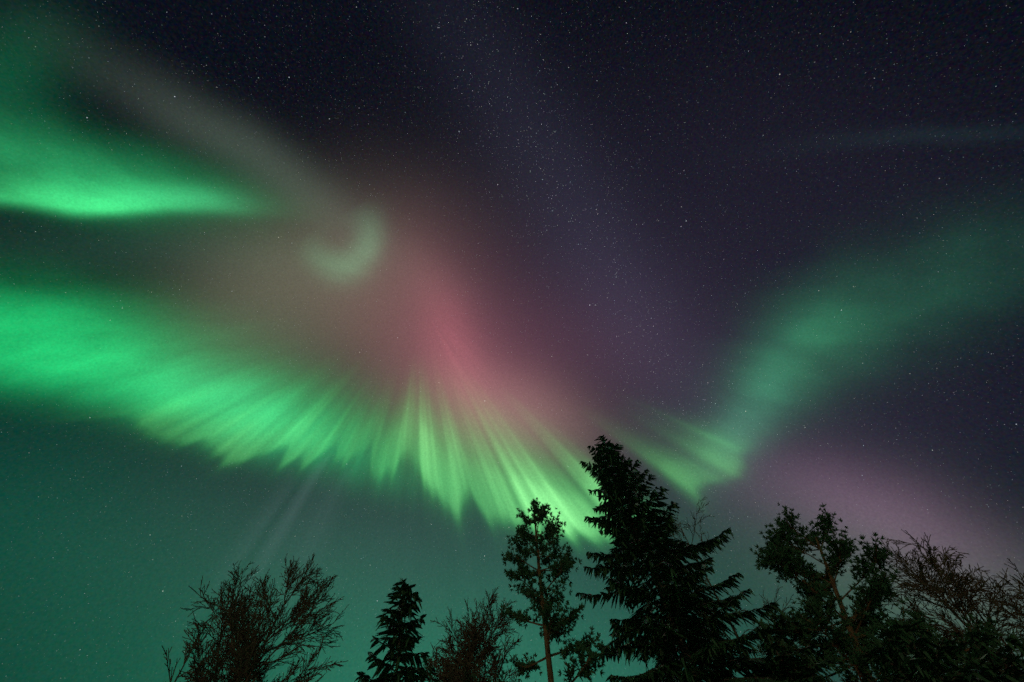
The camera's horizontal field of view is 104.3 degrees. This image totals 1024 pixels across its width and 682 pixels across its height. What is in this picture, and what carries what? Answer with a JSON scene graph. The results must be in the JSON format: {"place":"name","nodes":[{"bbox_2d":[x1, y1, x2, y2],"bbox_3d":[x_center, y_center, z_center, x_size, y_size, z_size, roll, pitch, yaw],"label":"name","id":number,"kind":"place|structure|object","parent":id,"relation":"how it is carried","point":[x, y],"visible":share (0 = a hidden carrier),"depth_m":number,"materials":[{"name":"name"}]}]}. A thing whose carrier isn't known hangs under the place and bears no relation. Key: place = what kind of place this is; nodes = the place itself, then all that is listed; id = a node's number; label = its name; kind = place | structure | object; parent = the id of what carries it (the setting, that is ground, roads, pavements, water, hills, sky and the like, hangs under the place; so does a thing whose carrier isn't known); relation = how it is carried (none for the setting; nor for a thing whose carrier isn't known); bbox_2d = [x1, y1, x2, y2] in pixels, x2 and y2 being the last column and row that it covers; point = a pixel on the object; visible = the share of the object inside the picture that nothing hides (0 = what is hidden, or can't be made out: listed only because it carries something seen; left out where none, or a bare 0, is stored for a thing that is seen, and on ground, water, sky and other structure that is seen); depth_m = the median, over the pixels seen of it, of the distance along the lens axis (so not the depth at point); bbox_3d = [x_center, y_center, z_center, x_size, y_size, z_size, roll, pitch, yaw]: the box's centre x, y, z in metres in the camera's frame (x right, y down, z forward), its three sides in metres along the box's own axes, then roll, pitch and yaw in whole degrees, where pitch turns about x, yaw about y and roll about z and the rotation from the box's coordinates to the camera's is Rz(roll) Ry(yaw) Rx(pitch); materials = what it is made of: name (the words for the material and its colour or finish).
{"place":"outdoors","nodes":[
{"label":"outdoors","id":0,"kind":"place"},
{"bbox_2d":[0,0,1023,681],"label":"sky","id":1,"kind":"structure","parent":0,"point":[357,286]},
{"bbox_3d":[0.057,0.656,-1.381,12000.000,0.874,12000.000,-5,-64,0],"label":"ground","id":2,"kind":"structure","parent":0,"visible":0},
{"bbox_2d":[162,636,219,681],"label":"birch","id":3,"kind":"object","parent":2,"relation":"on","point":[188,652],"visible":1,"depth_m":9.13,"materials":[{"name":"brown plant"}]},
{"bbox_2d":[180,561,302,681],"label":"birch","id":4,"kind":"object","parent":2,"relation":"on","point":[213,677],"visible":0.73,"depth_m":11.20,"materials":[{"name":"brown plant"}]},
{"bbox_2d":[171,553,346,681],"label":"birch","id":5,"kind":"object","parent":2,"relation":"on","point":[248,651],"visible":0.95,"depth_m":10.97,"materials":[{"name":"brown plant"}]},
{"bbox_2d":[354,578,441,681],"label":"spruce","id":6,"kind":"object","parent":2,"relation":"on","point":[405,642],"visible":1,"depth_m":8.68,"materials":[{"name":"needle"},{"name":"bark"}]},
{"bbox_2d":[416,587,521,681],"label":"birch","id":7,"kind":"object","parent":2,"relation":"on","point":[463,661],"visible":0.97,"depth_m":12.07,"materials":[{"name":"brown plant"}]},
{"bbox_2d":[469,497,610,681],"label":"pine","id":8,"kind":"object","parent":2,"relation":"on","point":[553,625],"visible":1,"depth_m":11.68,"materials":[{"name":"green plant"}]},
{"bbox_2d":[575,435,836,681],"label":"tall spruce","id":9,"kind":"object","parent":2,"relation":"on","point":[674,580],"visible":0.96,"depth_m":11.54,"materials":[{"name":"needle"},{"name":"bark"}]},
{"bbox_2d":[663,499,843,673],"bbox_3d":[8.395,11.755,12.814,4.561,15.430,4.387,-5,-65,0],"label":"birch","id":10,"kind":"object","parent":2,"relation":"on","point":[708,581],"visible":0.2,"depth_m":15.62,"materials":[{"name":"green plant"}]},
{"bbox_2d":[751,617,817,681],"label":"spruce","id":11,"kind":"object","parent":2,"relation":"on","point":[777,664],"visible":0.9,"depth_m":8.84,"materials":[{"name":"green plant"}]},
{"bbox_2d":[744,502,1003,681],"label":"pine","id":12,"kind":"object","parent":2,"relation":"on","point":[802,628],"visible":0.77,"depth_m":10.55,"materials":[{"name":"green plant"}]},
{"bbox_2d":[862,629,937,681],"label":"spruce","id":13,"kind":"object","parent":2,"relation":"on","point":[884,662],"visible":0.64,"depth_m":7.98,"materials":[{"name":"green plant"}]},
{"bbox_2d":[862,529,1023,681],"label":"birch","id":14,"kind":"object","parent":2,"relation":"on","point":[956,594],"visible":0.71,"depth_m":10.67,"materials":[{"name":"brown plant"}]},
{"bbox_2d":[877,616,1018,681],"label":"spruce","id":15,"kind":"object","parent":2,"relation":"on","point":[933,667],"visible":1,"depth_m":6.26,"materials":[{"name":"green plant"}]},
{"bbox_2d":[951,627,1023,681],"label":"spruce","id":16,"kind":"object","parent":2,"relation":"on","point":[996,658],"visible":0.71,"depth_m":7.75,"materials":[{"name":"green plant"}]},
{"bbox_2d":[1001,628,1023,681],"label":"conifer tree","id":17,"kind":"object","parent":2,"relation":"on","point":[1012,640],"visible":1,"depth_m":6.96,"materials":[{"name":"green plant"}]}
]}

